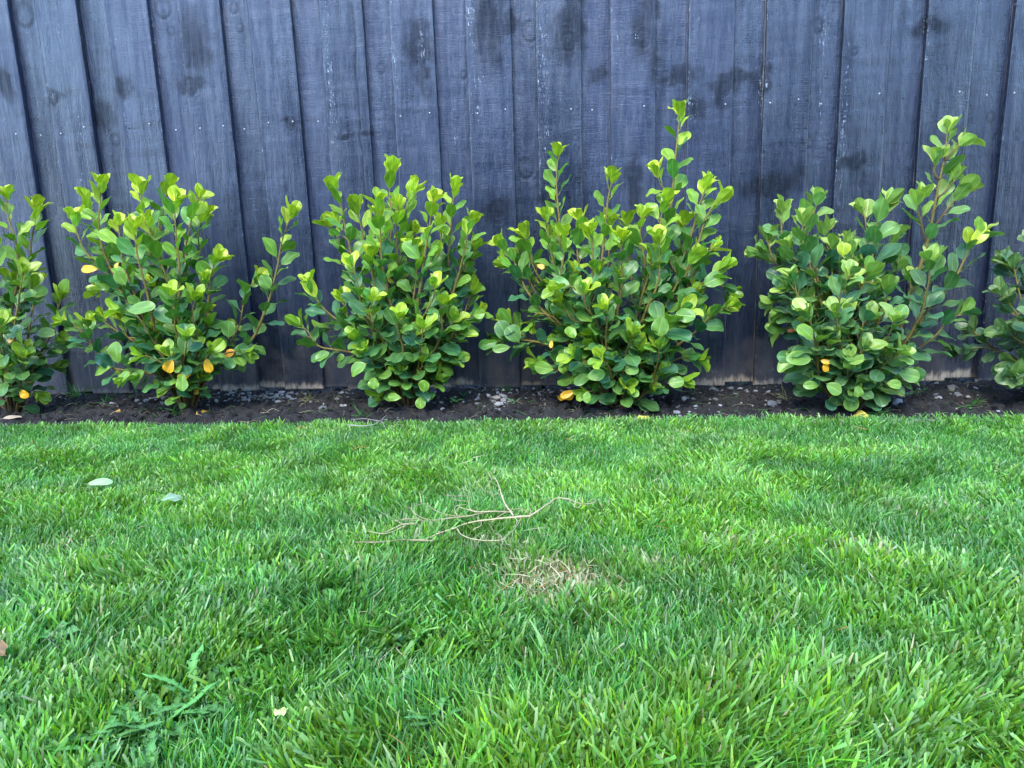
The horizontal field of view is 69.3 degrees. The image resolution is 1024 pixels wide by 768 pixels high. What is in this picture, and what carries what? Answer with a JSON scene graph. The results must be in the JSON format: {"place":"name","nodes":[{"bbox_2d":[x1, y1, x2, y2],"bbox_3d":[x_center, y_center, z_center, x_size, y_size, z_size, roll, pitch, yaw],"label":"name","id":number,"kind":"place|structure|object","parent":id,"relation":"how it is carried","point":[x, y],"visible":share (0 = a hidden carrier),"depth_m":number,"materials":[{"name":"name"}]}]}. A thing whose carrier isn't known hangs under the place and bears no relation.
{"place":"outdoors","nodes":[
{"label":"outdoors","id":0,"kind":"place"},
{"bbox_2d":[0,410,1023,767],"bbox_3d":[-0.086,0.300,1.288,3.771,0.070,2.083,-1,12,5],"label":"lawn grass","id":1,"kind":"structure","parent":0,"point":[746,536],"depth_m":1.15,"materials":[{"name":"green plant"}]},
{"bbox_2d":[0,640,7,656],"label":"fallen leaf","id":2,"kind":"object","parent":1,"relation":"on","point":[3,646],"visible":1,"depth_m":1.01,"materials":[{"name":"beige plant"}]},
{"bbox_2d":[79,474,95,486],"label":"fallen leaf","id":3,"kind":"object","parent":1,"relation":"on","point":[91,477],"visible":0.99,"depth_m":1.68,"materials":[{"name":"green plant"}]},
{"bbox_2d":[84,478,112,484],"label":"fallen leaf","id":4,"kind":"object","parent":1,"relation":"on","point":[103,481],"visible":1,"depth_m":1.67,"materials":[{"name":"plant"}]},
{"bbox_2d":[157,493,181,500],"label":"fallen leaf","id":5,"kind":"object","parent":1,"relation":"on","point":[172,496],"visible":1,"depth_m":1.58,"materials":[{"name":"plant"}]},
{"bbox_2d":[274,707,287,715],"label":"fallen leaf","id":6,"kind":"object","parent":1,"relation":"on","point":[282,711],"visible":1,"depth_m":0.86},
{"bbox_2d":[347,416,387,426],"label":"dried twig","id":7,"kind":"object","parent":1,"relation":"on","point":[369,425],"visible":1,"depth_m":2.16,"materials":[{"name":"grey wood"}]},
{"bbox_2d":[354,477,596,544],"bbox_3d":[-0.084,0.254,1.436,0.326,0.024,0.422,8,15,38],"label":"dried vine","id":8,"kind":"object","parent":1,"relation":"on","point":[503,512],"visible":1,"depth_m":1.42,"materials":[{"name":"beige plant"}]},
{"bbox_2d":[0,378,1023,427],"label":"garden bed soil","id":9,"kind":"structure","parent":0,"point":[462,409],"depth_m":2.43,"materials":[{"name":"brown soil"}]},
{"bbox_2d":[2,415,21,418],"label":"fallen leaf","id":10,"kind":"object","parent":9,"relation":"on","point":[10,416],"visible":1,"depth_m":2.45,"materials":[{"name":"beige plant"}]},
{"bbox_2d":[0,184,75,412],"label":"hedge shrub","id":11,"kind":"object","parent":9,"relation":"on","point":[24,366],"visible":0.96,"depth_m":2.49,"materials":[{"name":"green plant"}]},
{"bbox_2d":[61,381,100,398],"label":"grass weed","id":12,"kind":"object","parent":9,"relation":"on","point":[76,393],"depth_m":2.79,"materials":[{"name":"green plant"}]},
{"bbox_2d":[96,394,114,402],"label":"grass weed","id":13,"kind":"object","parent":9,"relation":"on","point":[105,399],"depth_m":2.71,"materials":[{"name":"green plant"}]},
{"bbox_2d":[165,404,185,416],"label":"grass weed","id":14,"kind":"object","parent":9,"relation":"on","point":[175,413],"depth_m":2.46,"materials":[{"name":"green plant"}]},
{"bbox_2d":[51,172,301,411],"bbox_3d":[-1.098,-0.279,2.444,0.839,0.835,0.357,1,12,15],"label":"hedge shrub","id":15,"kind":"object","parent":9,"relation":"on","point":[175,320],"visible":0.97,"depth_m":2.42,"materials":[{"name":"green plant"}]},
{"bbox_2d":[298,391,313,401],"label":"grass weed","id":16,"kind":"object","parent":9,"relation":"on","point":[307,397],"depth_m":2.60,"materials":[{"name":"green plant"}]},
{"bbox_2d":[351,404,372,417],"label":"grass weed","id":17,"kind":"object","parent":9,"relation":"on","point":[360,412],"depth_m":2.38,"materials":[{"name":"green plant"}]},
{"bbox_2d":[284,154,492,408],"bbox_3d":[-0.405,-0.295,2.360,0.682,0.862,0.369,-1,12,5],"label":"hedge shrub","id":18,"kind":"object","parent":9,"relation":"on","point":[401,355],"visible":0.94,"depth_m":2.35,"materials":[{"name":"green plant"}]},
{"bbox_2d":[5,378,1004,427],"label":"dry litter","id":19,"kind":"object","parent":9,"relation":"on","point":[485,405],"visible":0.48,"depth_m":2.41,"materials":[{"name":"brown plant"}]},
{"bbox_2d":[499,384,513,392],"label":"grass weed","id":20,"kind":"object","parent":9,"relation":"on","point":[506,389],"depth_m":2.66,"materials":[{"name":"green plant"}]},
{"bbox_2d":[0,0,1023,394],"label":"paling fence","id":21,"kind":"object","parent":9,"relation":"on","point":[250,114],"visible":0.7,"depth_m":2.56,"materials":[{"name":"grey wood"}]},
{"bbox_2d":[504,397,521,404],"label":"broadleaf weed","id":22,"kind":"object","parent":9,"relation":"on","point":[510,400],"visible":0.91,"depth_m":2.45,"materials":[{"name":"green plant"}]},
{"bbox_2d":[557,395,573,400],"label":"fallen leaf","id":23,"kind":"object","parent":9,"relation":"on","point":[568,398],"visible":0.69,"depth_m":2.46,"materials":[{"name":"yellow plant"}]},
{"bbox_2d":[479,99,745,411],"bbox_3d":[0.296,-0.362,2.270,0.839,0.984,0.425,-1,12,5],"label":"hedge shrub","id":24,"kind":"object","parent":9,"relation":"on","point":[634,347],"visible":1,"depth_m":2.27,"materials":[{"name":"green plant"}]},
{"bbox_2d":[777,382,793,399],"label":"grass weed","id":25,"kind":"object","parent":9,"relation":"on","point":[785,393],"depth_m":2.42,"materials":[{"name":"green plant"}]},
{"bbox_2d":[850,410,867,416],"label":"fallen leaf","id":26,"kind":"object","parent":9,"relation":"on","point":[858,412],"visible":0.56,"depth_m":2.19,"materials":[{"name":"yellow plant"}]},
{"bbox_2d":[744,114,1004,410],"bbox_3d":[1.065,-0.323,2.191,0.683,0.895,0.404,-1,12,5],"label":"hedge shrub","id":27,"kind":"object","parent":9,"relation":"on","point":[839,350],"visible":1,"depth_m":2.17,"materials":[{"name":"green plant"}]},
{"bbox_2d":[857,407,899,417],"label":"grass weed","id":28,"kind":"object","parent":9,"relation":"on","point":[877,413],"depth_m":2.17,"materials":[{"name":"green plant"}]},
{"bbox_2d":[905,382,927,394],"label":"grass weed","id":29,"kind":"object","parent":9,"relation":"on","point":[910,393],"depth_m":2.36,"materials":[{"name":"green plant"}]},
{"bbox_2d":[965,396,985,405],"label":"grass weed","id":30,"kind":"object","parent":9,"relation":"on","point":[974,401],"depth_m":2.27,"materials":[{"name":"green plant"}]},
{"bbox_2d":[943,229,1023,388],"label":"hedge shrub","id":31,"kind":"object","parent":9,"relation":"on","point":[1008,372],"visible":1,"depth_m":2.25,"materials":[{"name":"green plant"}]},
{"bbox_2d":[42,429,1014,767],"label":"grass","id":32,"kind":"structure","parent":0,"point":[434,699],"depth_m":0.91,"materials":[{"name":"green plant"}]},
{"bbox_2d":[29,620,79,640],"bbox_3d":[-0.675,0.368,1.089,0.062,0.020,0.066,-13,16,-42],"label":"broadleaf weed","id":33,"kind":"object","parent":32,"relation":"on","point":[73,628],"visible":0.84,"depth_m":1.09,"materials":[{"name":"green plant"}]},
{"bbox_2d":[39,711,168,767],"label":"broadleaf weed","id":34,"kind":"object","parent":32,"relation":"on","point":[114,717],"visible":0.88,"depth_m":0.85,"materials":[{"name":"green plant"}]},
{"bbox_2d":[90,681,240,767],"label":"broadleaf weed","id":35,"kind":"object","parent":32,"relation":"on","point":[153,707],"visible":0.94,"depth_m":0.88,"materials":[{"name":"green plant"}]},
{"bbox_2d":[142,643,252,726],"bbox_3d":[-0.392,0.379,0.925,0.111,0.051,0.131,8,16,40],"label":"broadleaf weed","id":36,"kind":"object","parent":32,"relation":"on","point":[193,661],"visible":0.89,"depth_m":0.94,"materials":[{"name":"green plant"}]},
{"bbox_2d":[321,588,351,600],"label":"broadleaf weed","id":37,"kind":"object","parent":32,"relation":"on","point":[333,593],"visible":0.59,"depth_m":1.20,"materials":[{"name":"green plant"}]},
{"bbox_2d":[364,649,402,668],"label":"broadleaf weed","id":38,"kind":"object","parent":32,"relation":"on","point":[395,661],"visible":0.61,"depth_m":1.00,"materials":[{"name":"green plant"}]},
{"bbox_2d":[392,626,429,647],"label":"broadleaf weed","id":39,"kind":"object","parent":32,"relation":"on","point":[401,638],"visible":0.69,"depth_m":1.03,"materials":[{"name":"green plant"}]},
{"bbox_2d":[404,696,466,726],"bbox_3d":[-0.087,0.391,0.884,0.074,0.026,0.076,-1,12,5],"label":"broadleaf weed","id":40,"kind":"object","parent":32,"relation":"on","point":[419,715],"visible":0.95,"depth_m":0.88,"materials":[{"name":"green plant"}]},
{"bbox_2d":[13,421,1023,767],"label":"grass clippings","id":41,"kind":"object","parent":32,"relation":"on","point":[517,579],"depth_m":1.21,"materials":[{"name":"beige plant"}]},
{"bbox_2d":[754,745,786,767],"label":"broadleaf weed","id":42,"kind":"object","parent":32,"relation":"on","point":[772,758],"visible":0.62,"depth_m":0.79,"materials":[{"name":"green plant"}]},
{"bbox_2d":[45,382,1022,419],"bbox_3d":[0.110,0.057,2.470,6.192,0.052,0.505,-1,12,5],"label":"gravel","id":43,"kind":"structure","parent":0,"point":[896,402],"depth_m":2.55,"materials":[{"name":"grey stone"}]},
{"label":"ground","id":44,"kind":"structure","parent":0,"visible":0},
{"bbox_2d":[4,419,1009,431],"bbox_3d":[0.082,0.155,2.205,6.800,0.082,0.032,-1,12,5],"label":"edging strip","id":45,"kind":"object","parent":44,"relation":"on","point":[749,422],"visible":0.09,"depth_m":2.12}
]}

